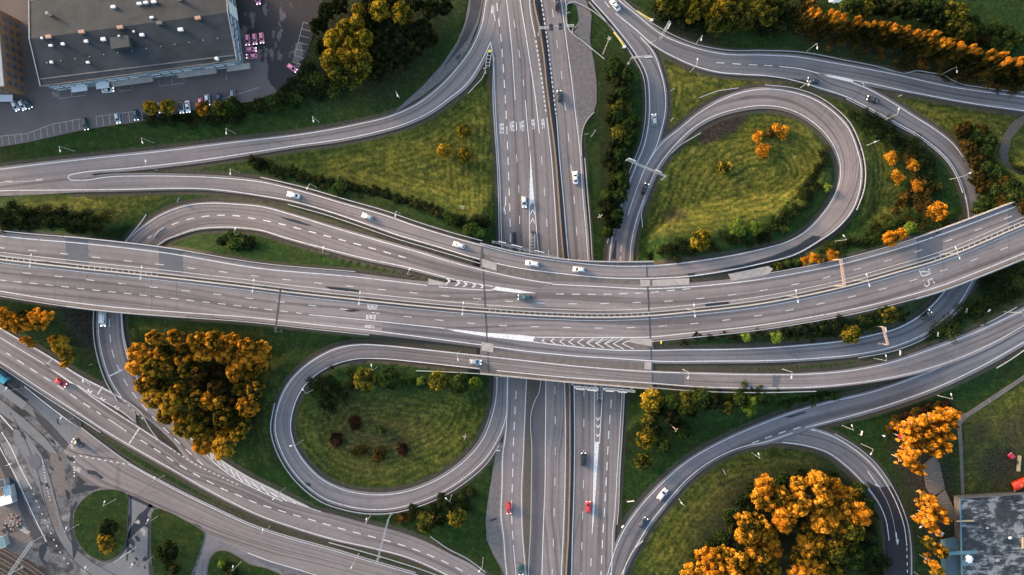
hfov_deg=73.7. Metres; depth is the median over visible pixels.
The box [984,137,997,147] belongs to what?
tree
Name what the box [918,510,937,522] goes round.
tree
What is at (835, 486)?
tree
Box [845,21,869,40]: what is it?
poplar tree
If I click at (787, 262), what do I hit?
bush
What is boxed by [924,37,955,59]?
poplar tree
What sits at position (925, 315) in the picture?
car
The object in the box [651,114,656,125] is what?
car
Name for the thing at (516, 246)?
sign gantry
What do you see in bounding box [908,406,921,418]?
bush
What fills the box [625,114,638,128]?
tree
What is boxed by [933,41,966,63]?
poplar tree
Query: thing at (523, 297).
car
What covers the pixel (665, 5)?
tree
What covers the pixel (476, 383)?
tree
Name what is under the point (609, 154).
tree
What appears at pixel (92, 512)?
traffic island
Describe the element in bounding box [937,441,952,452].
tree
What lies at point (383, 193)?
hedge
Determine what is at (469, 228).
bush
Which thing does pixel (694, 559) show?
bush
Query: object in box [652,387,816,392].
guardrail
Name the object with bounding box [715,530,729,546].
bush
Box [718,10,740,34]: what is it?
tree
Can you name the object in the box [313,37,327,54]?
tree
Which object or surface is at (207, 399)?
tree
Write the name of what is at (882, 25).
poplar tree
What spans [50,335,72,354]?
tree
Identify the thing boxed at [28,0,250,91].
office building
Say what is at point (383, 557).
guardrail
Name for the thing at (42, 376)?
motorway
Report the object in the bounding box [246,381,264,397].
tree
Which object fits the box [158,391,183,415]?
tree
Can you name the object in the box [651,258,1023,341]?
guardrail
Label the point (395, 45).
tree
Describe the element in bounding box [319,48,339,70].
tree
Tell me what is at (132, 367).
tree
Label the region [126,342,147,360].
tree
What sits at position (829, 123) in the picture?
loop ramp
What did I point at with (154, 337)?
tree
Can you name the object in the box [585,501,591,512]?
car
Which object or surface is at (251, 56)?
car
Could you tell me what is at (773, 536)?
tree
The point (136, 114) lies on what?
car
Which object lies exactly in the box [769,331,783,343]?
bush
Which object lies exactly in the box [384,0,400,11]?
tree
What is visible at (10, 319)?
tree
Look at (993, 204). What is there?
tree
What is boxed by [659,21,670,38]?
sign gantry
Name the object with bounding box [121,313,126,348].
guardrail
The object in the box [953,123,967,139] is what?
tree
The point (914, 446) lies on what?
tree
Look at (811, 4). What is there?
bush
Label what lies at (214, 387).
tree
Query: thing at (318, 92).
bush
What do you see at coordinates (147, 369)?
tree
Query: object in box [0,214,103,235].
hedge
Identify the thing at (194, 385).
tree
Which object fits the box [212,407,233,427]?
tree
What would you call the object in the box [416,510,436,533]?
tree
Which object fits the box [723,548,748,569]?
tree
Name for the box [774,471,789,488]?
bush
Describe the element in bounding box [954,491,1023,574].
flat roofed hall
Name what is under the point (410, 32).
tree
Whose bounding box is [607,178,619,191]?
tree
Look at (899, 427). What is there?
tree
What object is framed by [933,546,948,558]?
tree
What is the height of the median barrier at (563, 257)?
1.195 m
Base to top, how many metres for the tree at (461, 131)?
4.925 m
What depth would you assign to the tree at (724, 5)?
256.21 m
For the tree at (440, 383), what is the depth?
253.76 m
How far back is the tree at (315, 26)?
258.25 m
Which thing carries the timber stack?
on the ground at (694, 190)
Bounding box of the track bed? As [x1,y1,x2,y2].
[0,548,45,574]
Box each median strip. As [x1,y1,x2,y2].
[523,379,539,574]
[531,0,568,574]
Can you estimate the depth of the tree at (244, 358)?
256.05 m
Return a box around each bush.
[164,562,180,574]
[215,234,227,245]
[217,561,225,567]
[222,560,238,574]
[223,229,244,251]
[241,234,255,251]
[250,156,265,170]
[251,97,269,113]
[263,94,285,113]
[273,87,292,104]
[280,76,299,93]
[287,91,304,109]
[292,78,311,96]
[298,59,317,79]
[301,69,322,85]
[307,84,326,102]
[315,72,334,88]
[324,82,347,98]
[329,432,343,449]
[330,178,347,197]
[348,415,360,430]
[351,444,367,457]
[372,445,386,462]
[376,426,385,434]
[393,512,405,524]
[397,442,408,456]
[404,511,416,522]
[408,503,418,514]
[416,376,424,385]
[429,502,441,513]
[437,492,447,502]
[442,211,456,225]
[452,213,466,227]
[455,491,467,503]
[461,499,472,510]
[462,223,477,235]
[465,486,477,495]
[469,213,479,224]
[472,225,484,237]
[478,215,491,227]
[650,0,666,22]
[662,13,679,21]
[676,15,698,30]
[688,549,700,567]
[694,17,716,37]
[704,536,719,547]
[714,160,732,173]
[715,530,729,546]
[721,507,739,521]
[723,520,737,538]
[730,491,748,510]
[741,333,751,341]
[744,481,755,498]
[751,20,773,37]
[752,129,763,143]
[755,143,771,159]
[764,127,773,138]
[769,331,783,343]
[770,15,791,38]
[772,123,789,140]
[773,261,784,271]
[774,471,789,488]
[777,8,796,32]
[778,0,795,14]
[782,258,791,267]
[790,4,806,29]
[792,18,814,35]
[792,256,801,267]
[796,468,808,480]
[799,0,820,11]
[800,255,808,266]
[809,252,819,263]
[817,254,827,263]
[822,470,839,484]
[823,183,831,192]
[826,247,839,262]
[851,481,867,495]
[858,558,875,574]
[860,527,878,545]
[862,498,877,510]
[863,511,879,529]
[863,543,881,558]
[868,565,887,574]
[874,552,892,568]
[883,150,899,165]
[884,423,896,433]
[890,170,905,184]
[891,415,901,423]
[897,192,910,202]
[902,410,912,420]
[905,157,919,170]
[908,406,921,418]
[910,178,923,192]
[920,403,931,415]
[929,400,941,410]
[939,399,950,407]
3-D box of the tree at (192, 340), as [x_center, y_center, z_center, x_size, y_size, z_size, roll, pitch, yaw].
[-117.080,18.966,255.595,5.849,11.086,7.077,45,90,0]
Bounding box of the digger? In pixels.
[1006,452,1018,464]
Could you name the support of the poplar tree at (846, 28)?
on the ground at (694, 190)
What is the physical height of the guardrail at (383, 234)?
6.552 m
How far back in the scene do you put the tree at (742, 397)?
253.52 m
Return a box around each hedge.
[0,199,114,230]
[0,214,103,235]
[131,345,260,433]
[141,103,251,130]
[246,155,452,225]
[304,365,355,419]
[400,376,430,390]
[596,71,631,237]
[643,142,831,263]
[654,387,733,436]
[680,323,809,345]
[727,381,841,410]
[759,172,817,238]
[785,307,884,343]
[807,30,1022,97]
[818,226,884,257]
[848,107,942,195]
[856,114,904,155]
[865,207,958,248]
[868,180,931,229]
[897,142,941,230]
[926,269,1023,343]
[959,138,996,175]
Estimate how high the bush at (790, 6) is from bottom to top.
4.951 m
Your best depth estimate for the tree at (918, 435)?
254.07 m
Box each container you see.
[0,477,9,487]
[0,495,17,505]
[0,534,10,547]
[3,484,16,497]
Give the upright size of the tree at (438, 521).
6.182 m
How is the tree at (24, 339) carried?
on the ground at (694, 190)
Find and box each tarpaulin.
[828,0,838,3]
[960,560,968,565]
[965,555,972,563]
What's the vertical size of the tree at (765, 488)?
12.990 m
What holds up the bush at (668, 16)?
on the ground at (694, 190)
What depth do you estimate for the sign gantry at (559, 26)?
257.74 m
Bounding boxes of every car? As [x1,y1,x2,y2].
[10,100,19,111]
[17,100,26,110]
[23,98,32,108]
[54,378,66,386]
[71,438,83,447]
[82,117,89,129]
[101,87,114,92]
[114,112,120,123]
[133,109,139,120]
[178,102,184,113]
[185,100,190,112]
[204,94,210,104]
[216,93,221,100]
[230,89,235,97]
[245,34,250,45]
[245,47,256,52]
[246,54,256,58]
[252,33,257,44]
[259,32,264,43]
[287,63,297,72]
[287,191,299,198]
[361,213,373,220]
[453,241,464,248]
[469,359,480,364]
[506,502,511,513]
[517,563,523,574]
[518,294,531,299]
[522,196,526,207]
[525,260,538,266]
[554,0,559,10]
[556,90,561,101]
[572,171,577,184]
[573,266,584,271]
[580,453,586,465]
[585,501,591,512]
[610,0,620,11]
[638,517,647,528]
[641,183,648,194]
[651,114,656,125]
[657,488,667,500]
[807,77,818,84]
[866,96,879,103]
[920,309,931,319]
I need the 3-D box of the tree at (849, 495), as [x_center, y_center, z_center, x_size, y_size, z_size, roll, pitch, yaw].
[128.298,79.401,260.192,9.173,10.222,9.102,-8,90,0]
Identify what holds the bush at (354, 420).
on the ground at (694, 190)
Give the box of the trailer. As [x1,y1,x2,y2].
[1010,477,1023,490]
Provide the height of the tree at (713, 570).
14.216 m
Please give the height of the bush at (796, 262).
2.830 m
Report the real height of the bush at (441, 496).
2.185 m
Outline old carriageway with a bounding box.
[394,0,482,112]
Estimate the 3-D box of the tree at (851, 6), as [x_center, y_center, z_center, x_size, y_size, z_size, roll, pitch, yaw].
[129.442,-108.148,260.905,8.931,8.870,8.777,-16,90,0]
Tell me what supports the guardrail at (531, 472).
on the ground at (694, 190)
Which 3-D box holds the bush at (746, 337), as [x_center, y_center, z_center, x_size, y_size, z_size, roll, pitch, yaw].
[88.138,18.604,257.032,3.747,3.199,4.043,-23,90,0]
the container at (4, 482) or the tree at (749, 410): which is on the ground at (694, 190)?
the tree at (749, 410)
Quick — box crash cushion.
[485,50,491,65]
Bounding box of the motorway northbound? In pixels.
[540,0,624,574]
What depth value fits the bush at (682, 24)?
262.55 m
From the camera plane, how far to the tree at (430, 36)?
258.13 m
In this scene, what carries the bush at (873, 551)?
on the ground at (694, 190)
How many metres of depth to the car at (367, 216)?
259.13 m
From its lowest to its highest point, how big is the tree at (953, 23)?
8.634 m
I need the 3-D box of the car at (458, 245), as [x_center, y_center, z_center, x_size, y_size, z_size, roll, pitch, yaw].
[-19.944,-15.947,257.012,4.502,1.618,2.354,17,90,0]
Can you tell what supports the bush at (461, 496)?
on the ground at (694, 190)
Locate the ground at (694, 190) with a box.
[0,0,1023,574]
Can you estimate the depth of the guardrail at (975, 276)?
257.46 m
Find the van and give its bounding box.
[98,311,106,325]
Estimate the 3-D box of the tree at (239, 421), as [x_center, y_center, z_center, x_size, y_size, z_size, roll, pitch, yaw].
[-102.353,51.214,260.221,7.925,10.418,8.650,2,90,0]
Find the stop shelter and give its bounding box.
[0,382,27,409]
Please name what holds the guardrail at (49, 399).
on the ground at (694, 190)
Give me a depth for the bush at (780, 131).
263.20 m
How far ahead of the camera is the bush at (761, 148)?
263.31 m
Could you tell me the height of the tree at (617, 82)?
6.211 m
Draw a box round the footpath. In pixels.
[957,375,1023,494]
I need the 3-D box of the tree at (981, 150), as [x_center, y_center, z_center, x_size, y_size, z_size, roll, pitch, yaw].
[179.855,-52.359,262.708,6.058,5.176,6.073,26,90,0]
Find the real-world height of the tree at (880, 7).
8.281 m
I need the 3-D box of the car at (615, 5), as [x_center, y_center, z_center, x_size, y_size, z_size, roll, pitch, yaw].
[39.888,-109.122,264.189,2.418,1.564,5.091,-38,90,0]
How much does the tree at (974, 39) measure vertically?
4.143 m
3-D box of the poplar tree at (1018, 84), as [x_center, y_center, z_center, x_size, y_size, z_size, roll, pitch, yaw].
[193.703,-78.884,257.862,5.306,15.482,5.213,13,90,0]
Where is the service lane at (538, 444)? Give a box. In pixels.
[529,380,544,574]
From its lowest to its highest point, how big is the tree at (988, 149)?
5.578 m
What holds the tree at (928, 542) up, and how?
on the ground at (694, 190)
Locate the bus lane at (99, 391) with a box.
[0,328,136,423]
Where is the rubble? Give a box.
[4,511,21,529]
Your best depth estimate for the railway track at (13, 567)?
264.82 m
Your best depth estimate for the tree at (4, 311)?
254.63 m
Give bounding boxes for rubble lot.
[0,467,32,557]
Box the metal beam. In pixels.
[948,550,975,554]
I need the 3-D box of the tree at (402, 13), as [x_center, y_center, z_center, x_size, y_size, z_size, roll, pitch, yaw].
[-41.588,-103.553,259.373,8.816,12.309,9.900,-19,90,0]
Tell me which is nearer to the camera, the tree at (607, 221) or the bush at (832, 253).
the bush at (832, 253)
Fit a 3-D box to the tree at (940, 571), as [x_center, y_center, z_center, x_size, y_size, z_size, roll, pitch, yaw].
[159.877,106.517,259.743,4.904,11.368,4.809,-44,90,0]
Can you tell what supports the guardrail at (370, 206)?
on the ground at (694, 190)
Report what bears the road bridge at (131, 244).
on the ground at (694, 190)
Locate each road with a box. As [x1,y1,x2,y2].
[0,0,505,192]
[0,204,1023,356]
[63,428,417,574]
[591,0,667,260]
[595,0,1023,112]
[605,329,1023,574]
[771,428,910,574]
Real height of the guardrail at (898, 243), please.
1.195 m
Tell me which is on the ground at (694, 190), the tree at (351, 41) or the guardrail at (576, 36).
the tree at (351, 41)
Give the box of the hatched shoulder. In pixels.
[210,452,320,511]
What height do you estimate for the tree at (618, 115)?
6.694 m
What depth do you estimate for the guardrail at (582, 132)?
264.56 m
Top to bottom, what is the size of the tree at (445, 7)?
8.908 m
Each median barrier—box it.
[0,221,1023,313]
[533,0,570,574]
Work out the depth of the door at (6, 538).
263.76 m
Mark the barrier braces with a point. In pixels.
(506, 310)
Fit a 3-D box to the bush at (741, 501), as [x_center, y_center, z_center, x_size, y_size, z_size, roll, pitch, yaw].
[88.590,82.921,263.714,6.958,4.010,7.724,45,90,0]
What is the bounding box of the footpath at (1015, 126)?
[998,115,1023,174]
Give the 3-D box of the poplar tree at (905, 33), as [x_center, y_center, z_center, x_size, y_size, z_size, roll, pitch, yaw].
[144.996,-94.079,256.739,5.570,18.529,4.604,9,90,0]
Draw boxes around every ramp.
[0,87,862,278]
[125,201,553,291]
[273,307,1023,511]
[382,71,979,363]
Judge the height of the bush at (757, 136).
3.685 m
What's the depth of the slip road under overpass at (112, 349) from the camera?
265.00 m
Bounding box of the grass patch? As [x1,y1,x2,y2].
[567,4,577,31]
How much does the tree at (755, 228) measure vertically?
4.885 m
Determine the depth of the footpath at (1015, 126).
265.05 m
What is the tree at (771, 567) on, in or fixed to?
on the ground at (694, 190)
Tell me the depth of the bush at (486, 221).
259.76 m
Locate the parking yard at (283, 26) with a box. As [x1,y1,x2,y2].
[0,0,322,146]
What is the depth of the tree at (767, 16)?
257.06 m
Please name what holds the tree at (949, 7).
on the ground at (694, 190)
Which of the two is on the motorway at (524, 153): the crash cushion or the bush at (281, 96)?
the crash cushion
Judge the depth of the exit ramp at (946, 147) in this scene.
260.85 m
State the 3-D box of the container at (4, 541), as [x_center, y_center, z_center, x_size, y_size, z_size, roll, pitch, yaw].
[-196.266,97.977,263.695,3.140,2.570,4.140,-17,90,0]
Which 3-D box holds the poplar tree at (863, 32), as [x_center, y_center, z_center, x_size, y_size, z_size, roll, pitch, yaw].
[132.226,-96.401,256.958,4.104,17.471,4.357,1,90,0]
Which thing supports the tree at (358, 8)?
on the ground at (694, 190)
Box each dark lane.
[445,0,480,64]
[867,482,909,574]
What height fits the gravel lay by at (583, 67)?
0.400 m
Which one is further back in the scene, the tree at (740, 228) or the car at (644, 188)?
the car at (644, 188)
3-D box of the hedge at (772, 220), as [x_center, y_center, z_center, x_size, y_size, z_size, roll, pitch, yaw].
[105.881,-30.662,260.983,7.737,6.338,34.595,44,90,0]
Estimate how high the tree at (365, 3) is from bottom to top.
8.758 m
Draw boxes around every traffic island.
[27,453,40,468]
[73,489,128,561]
[150,508,204,574]
[207,550,280,574]
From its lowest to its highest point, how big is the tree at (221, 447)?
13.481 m
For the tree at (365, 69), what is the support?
on the ground at (694, 190)
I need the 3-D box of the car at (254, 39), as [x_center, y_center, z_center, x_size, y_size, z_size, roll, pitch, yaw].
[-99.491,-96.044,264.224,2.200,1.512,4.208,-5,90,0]
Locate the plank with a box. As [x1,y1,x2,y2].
[956,520,973,521]
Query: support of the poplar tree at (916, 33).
on the ground at (694, 190)
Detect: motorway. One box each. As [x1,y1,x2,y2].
[0,336,484,574]
[490,0,565,574]
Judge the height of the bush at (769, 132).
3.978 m
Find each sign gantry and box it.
[8,534,44,574]
[274,289,286,332]
[375,512,392,564]
[492,241,558,257]
[538,23,573,35]
[571,383,598,390]
[600,386,634,392]
[625,158,666,180]
[627,55,652,64]
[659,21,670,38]
[832,259,845,286]
[874,326,888,344]
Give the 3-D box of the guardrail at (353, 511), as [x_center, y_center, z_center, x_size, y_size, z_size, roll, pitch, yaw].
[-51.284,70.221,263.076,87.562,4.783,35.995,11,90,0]
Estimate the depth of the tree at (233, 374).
255.70 m
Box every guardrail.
[0,230,354,271]
[0,366,100,432]
[1,296,367,334]
[81,427,415,572]
[93,311,117,400]
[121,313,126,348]
[121,397,161,443]
[125,214,146,241]
[260,177,481,240]
[270,403,498,514]
[288,204,479,263]
[329,542,436,574]
[416,370,478,373]
[431,537,485,572]
[493,63,499,243]
[528,380,540,574]
[565,0,603,58]
[566,2,617,34]
[581,112,593,155]
[584,158,592,259]
[589,2,645,242]
[617,393,624,523]
[623,0,1023,92]
[623,541,642,574]
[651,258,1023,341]
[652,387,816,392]
[699,88,737,97]
[764,202,1013,273]
[765,84,865,209]
[834,433,911,574]
[846,98,962,192]
[859,307,961,357]
[981,307,1016,325]
[997,350,1023,367]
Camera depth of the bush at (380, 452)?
263.39 m
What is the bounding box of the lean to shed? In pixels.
[940,537,959,574]
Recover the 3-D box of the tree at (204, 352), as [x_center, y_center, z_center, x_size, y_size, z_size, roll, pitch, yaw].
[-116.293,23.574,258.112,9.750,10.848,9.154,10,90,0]
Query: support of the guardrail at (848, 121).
on the ground at (694, 190)
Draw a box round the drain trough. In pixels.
[535,0,573,574]
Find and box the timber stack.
[1016,456,1021,470]
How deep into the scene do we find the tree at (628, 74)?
259.82 m
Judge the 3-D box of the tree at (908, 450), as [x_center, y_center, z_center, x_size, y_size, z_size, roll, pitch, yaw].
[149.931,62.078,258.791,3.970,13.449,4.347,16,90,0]
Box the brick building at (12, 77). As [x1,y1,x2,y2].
[0,10,26,101]
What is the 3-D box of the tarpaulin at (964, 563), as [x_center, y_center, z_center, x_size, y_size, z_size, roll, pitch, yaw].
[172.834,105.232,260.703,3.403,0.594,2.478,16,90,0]
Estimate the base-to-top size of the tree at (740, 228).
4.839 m
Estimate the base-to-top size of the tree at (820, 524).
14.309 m
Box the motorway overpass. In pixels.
[428,243,771,389]
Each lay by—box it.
[486,443,504,574]
[563,0,596,134]
[903,71,954,83]
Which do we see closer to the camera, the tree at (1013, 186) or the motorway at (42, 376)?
the tree at (1013, 186)
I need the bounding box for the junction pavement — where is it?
[0,365,317,574]
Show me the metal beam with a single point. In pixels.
(962, 552)
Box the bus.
[0,370,11,384]
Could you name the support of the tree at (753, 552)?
on the ground at (694, 190)
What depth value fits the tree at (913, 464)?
254.19 m
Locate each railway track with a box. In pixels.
[0,548,46,574]
[0,557,29,574]
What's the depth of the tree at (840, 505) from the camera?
254.61 m
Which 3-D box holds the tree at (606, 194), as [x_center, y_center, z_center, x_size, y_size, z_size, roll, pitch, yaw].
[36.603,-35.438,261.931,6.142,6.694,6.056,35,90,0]
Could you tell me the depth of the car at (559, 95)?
263.77 m
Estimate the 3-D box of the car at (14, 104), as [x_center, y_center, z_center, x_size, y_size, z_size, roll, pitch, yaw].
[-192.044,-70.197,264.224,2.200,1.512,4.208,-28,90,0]
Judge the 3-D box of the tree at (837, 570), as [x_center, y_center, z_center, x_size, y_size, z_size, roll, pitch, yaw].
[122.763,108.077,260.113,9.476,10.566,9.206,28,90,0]
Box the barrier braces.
[6,223,1020,316]
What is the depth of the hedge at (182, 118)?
263.96 m
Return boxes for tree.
[0,306,9,321]
[0,320,9,330]
[4,311,16,325]
[8,322,23,333]
[14,309,27,324]
[18,336,33,344]
[19,318,32,330]
[26,307,40,322]
[26,341,39,347]
[31,320,48,330]
[37,310,54,325]
[47,335,58,343]
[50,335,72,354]
[58,349,75,362]
[59,362,71,367]
[97,532,117,553]
[98,518,118,535]
[124,354,143,376]
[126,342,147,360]
[133,375,157,394]
[136,348,154,366]
[139,358,165,379]
[141,388,164,408]
[142,100,158,115]
[145,329,164,345]
[149,377,169,392]
[152,343,174,363]
[155,409,173,424]
[155,539,178,564]
[158,99,176,115]
[158,360,177,377]
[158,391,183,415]
[165,328,184,345]
[168,379,187,396]
[171,410,192,424]
[171,415,197,439]
[174,342,191,366]
[177,360,194,378]
[182,389,201,410]
[186,331,204,347]
[188,379,207,390]
[189,343,214,362]
[190,364,209,380]
[191,423,209,441]
[191,439,211,455]
[192,410,211,427]
[195,101,209,116]
[199,391,225,410]
[202,330,226,351]
[207,379,226,394]
[208,425,229,441]
[210,99,226,115]
[210,362,225,378]
[211,435,236,460]
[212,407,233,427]
[213,344,234,363]
[223,96,240,114]
[223,394,237,411]
[224,332,240,347]
[225,364,243,382]
[229,426,245,441]
[230,413,252,433]
[231,349,252,370]
[231,380,248,397]
[235,397,259,417]
[236,337,255,352]
[240,369,256,381]
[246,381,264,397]
[247,358,268,375]
[248,340,271,362]
[308,16,327,34]
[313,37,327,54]
[317,1,336,21]
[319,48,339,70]
[323,28,343,51]
[325,60,346,84]
[331,0,348,14]
[333,18,356,45]
[335,46,353,64]
[341,35,359,51]
[341,62,365,90]
[348,14,366,31]
[351,3,365,16]
[351,46,373,64]
[352,28,373,50]
[353,366,377,392]
[355,60,372,80]
[361,0,375,11]
[362,12,377,31]
[367,0,389,22]
[367,65,384,83]
[369,42,386,61]
[371,29,390,44]
[374,16,391,31]
[378,366,401,389]
[379,56,397,73]
[383,20,401,38]
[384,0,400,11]
[389,36,407,54]
[390,0,413,27]
[395,52,413,70]
[401,22,418,40]
[405,0,423,12]
[406,37,424,56]
[414,18,432,36]
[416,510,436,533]
[421,0,437,19]
[421,29,438,47]
[428,371,448,391]
[433,0,453,15]
[434,513,446,526]
[436,143,452,157]
[443,497,455,510]
[445,507,466,528]
[448,372,469,393]
[456,124,470,137]
[456,147,472,163]
[468,377,482,389]
[599,207,609,217]
[600,188,612,201]
[601,226,614,238]
[604,57,624,79]
[604,113,615,127]
[604,150,613,161]
[604,197,618,211]
[604,216,614,227]
[606,92,618,104]
[606,205,623,222]
[607,109,627,123]
[607,138,621,149]
[607,158,623,173]
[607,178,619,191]
[608,97,631,116]
[608,120,633,142]
[608,143,629,164]
[611,73,626,87]
[611,168,629,182]
[611,187,627,204]
[612,83,632,100]
[612,219,622,228]
[615,179,630,190]
[620,66,633,81]
[620,118,633,129]
[623,132,636,147]
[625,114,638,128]
[633,453,651,470]
[635,427,655,449]
[638,412,659,430]
[640,387,663,412]
[655,0,674,13]
[656,439,670,454]
[662,408,679,424]
[665,393,680,409]
[669,0,688,17]
[674,421,692,440]
[676,390,697,414]
[679,561,708,574]
[684,0,703,23]
[690,228,711,251]
[694,387,713,408]
[694,544,716,567]
[699,0,716,16]
[702,2,719,19]
[702,563,725,574]
[704,12,726,37]
[707,396,720,411]
[714,544,730,566]
[717,0,731,15]
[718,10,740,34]
[721,402,733,414]
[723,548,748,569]
[725,566,742,574]
[727,218,747,237]
[730,0,747,15]
[732,390,747,406]
[733,511,753,525]
[733,520,761,544]
[738,8,756,30]
[742,403,756,416]
[742,563,762,574]
[744,541,770,565]
[747,0,765,18]
[747,220,762,235]
[747,396,756,405]
[750,486,776,511]
[750,511,773,537]
[754,473,775,495]
[755,5,777,27]
[758,528,778,547]
[763,557,781,574]
[766,0,785,14]
[766,539,783,558]
[771,485,790,505]
[771,507,796,533]
[785,490,813,517]
[786,562,810,574]
[789,475,807,492]
[789,544,812,566]
[795,510,813,531]
[795,527,826,551]
[796,8,822,31]
[797,8,815,23]
[805,469,827,493]
[805,558,832,574]
[808,491,833,517]
[809,507,839,534]
[809,542,827,559]
[813,11,840,38]
[815,8,833,24]
[823,477,847,499]
[823,540,850,566]
[824,526,846,550]
[826,12,847,32]
[827,494,850,522]
[829,562,847,574]
[837,15,863,36]
[838,516,855,533]
[838,538,857,551]
[839,0,861,15]
[839,519,865,541]
[840,324,861,343]
[842,486,864,508]
[844,544,866,570]
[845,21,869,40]
[848,501,872,525]
[852,20,876,40]
[853,0,875,17]
[859,20,887,41]
[867,21,897,45]
[872,0,886,15]
[874,24,902,47]
[879,0,898,18]
[881,306,899,323]
[882,230,897,246]
[883,25,913,48]
[890,421,912,434]
[891,453,910,466]
[893,28,921,48]
[894,0,909,15]
[894,228,906,240]
[896,433,916,445]
[897,444,921,458]
[901,2,918,19]
[901,420,920,431]
[902,28,933,50]
[903,221,916,233]
[905,456,920,468]
[906,29,942,55]
[907,416,927,427]
[908,430,925,441]
[909,0,930,15]
[910,442,927,453]
[910,462,927,475]
[911,513,934,527]
[914,414,935,427]
[914,498,934,513]
[916,5,935,23]
[916,36,950,58]
[916,490,937,502]
[917,535,936,550]
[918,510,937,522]
[919,423,940,435]
[919,428,933,437]
[919,435,938,450]
[919,552,940,569]
[922,411,944,422]
[923,0,944,13]
[923,446,944,457]
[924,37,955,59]
[925,563,944,574]
[926,201,947,221]
[926,433,945,444]
[928,12,947,30]
[928,500,940,509]
[928,522,942,536]
[929,505,947,515]
[930,421,950,431]
[932,406,953,420]
[932,510,952,524]
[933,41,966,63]
[933,542,945,554]
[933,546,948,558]
[934,0,956,17]
[936,418,959,429]
[936,431,956,441]
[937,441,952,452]
[939,13,962,35]
[944,407,961,418]
[945,43,976,65]
[953,20,977,42]
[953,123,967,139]
[954,1,969,20]
[954,47,983,63]
[958,138,975,150]
[959,48,996,73]
[961,120,973,134]
[963,144,978,156]
[965,126,984,143]
[966,14,980,26]
[966,131,980,143]
[967,157,981,169]
[967,173,984,186]
[970,33,978,43]
[971,153,986,163]
[971,199,990,214]
[973,56,1012,78]
[973,158,993,172]
[973,169,986,179]
[975,124,989,133]
[975,124,989,137]
[975,181,987,193]
[976,23,987,39]
[976,51,1009,70]
[976,144,987,156]
[977,191,993,203]
[979,32,990,45]
[979,144,994,158]
[980,130,996,144]
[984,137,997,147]
[984,180,992,192]
[985,34,1002,50]
[985,169,999,182]
[987,21,1004,35]
[989,181,1000,196]
[989,196,997,207]
[990,56,1023,77]
[991,163,1006,178]
[994,181,1005,194]
[995,64,1023,84]
[996,174,1007,188]
[997,195,1006,204]
[999,39,1015,56]
[1000,24,1014,39]
[1001,177,1017,195]
[1004,186,1023,201]
[1009,180,1022,193]
[1010,31,1023,47]
[1010,78,1023,88]
[1010,192,1023,205]
[1015,199,1023,214]
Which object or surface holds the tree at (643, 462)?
on the ground at (694, 190)
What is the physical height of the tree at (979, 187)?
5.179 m
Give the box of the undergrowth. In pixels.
[716,503,847,574]
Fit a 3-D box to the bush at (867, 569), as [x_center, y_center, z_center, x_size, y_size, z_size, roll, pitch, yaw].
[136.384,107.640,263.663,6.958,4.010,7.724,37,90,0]
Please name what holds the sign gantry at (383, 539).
on the ground at (694, 190)
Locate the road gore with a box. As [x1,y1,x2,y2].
[0,174,93,195]
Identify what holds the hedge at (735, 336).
on the ground at (694, 190)
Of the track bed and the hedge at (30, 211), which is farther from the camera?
the track bed
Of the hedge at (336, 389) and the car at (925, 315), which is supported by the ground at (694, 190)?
the hedge at (336, 389)
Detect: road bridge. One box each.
[65,236,187,317]
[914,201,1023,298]
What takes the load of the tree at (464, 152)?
on the ground at (694, 190)
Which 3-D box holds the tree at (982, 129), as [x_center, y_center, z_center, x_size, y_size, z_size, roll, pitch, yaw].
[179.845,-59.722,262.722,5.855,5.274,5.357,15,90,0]
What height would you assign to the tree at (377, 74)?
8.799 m
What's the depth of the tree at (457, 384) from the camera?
253.69 m
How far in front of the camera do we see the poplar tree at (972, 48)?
254.13 m
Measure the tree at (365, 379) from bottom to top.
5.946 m
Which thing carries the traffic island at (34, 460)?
on the junction pavement
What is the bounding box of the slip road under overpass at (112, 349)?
[96,311,282,501]
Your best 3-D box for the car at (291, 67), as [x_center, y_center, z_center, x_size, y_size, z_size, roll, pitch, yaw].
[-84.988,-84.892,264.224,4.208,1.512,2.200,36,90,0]
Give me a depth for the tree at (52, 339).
257.86 m
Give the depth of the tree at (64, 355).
259.51 m
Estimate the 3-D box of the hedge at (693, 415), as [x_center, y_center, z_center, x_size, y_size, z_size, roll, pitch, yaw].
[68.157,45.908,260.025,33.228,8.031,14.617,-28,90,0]
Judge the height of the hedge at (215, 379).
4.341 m
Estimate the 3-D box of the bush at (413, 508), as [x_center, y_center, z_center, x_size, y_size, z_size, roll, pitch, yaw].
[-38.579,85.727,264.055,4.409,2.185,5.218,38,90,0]
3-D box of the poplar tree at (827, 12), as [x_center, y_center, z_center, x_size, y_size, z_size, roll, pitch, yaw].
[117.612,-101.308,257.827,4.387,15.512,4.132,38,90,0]
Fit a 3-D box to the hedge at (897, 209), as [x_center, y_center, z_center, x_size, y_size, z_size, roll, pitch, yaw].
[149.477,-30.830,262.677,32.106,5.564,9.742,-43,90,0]
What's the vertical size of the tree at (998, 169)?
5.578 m
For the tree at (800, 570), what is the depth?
255.39 m
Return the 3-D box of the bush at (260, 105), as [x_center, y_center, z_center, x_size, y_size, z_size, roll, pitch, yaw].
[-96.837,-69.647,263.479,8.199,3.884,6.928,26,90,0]
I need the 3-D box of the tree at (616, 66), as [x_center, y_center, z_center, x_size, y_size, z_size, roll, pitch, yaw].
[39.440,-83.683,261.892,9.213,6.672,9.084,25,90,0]
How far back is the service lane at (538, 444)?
264.99 m
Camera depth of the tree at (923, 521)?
257.82 m
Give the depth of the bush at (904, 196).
263.39 m
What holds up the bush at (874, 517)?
on the ground at (694, 190)

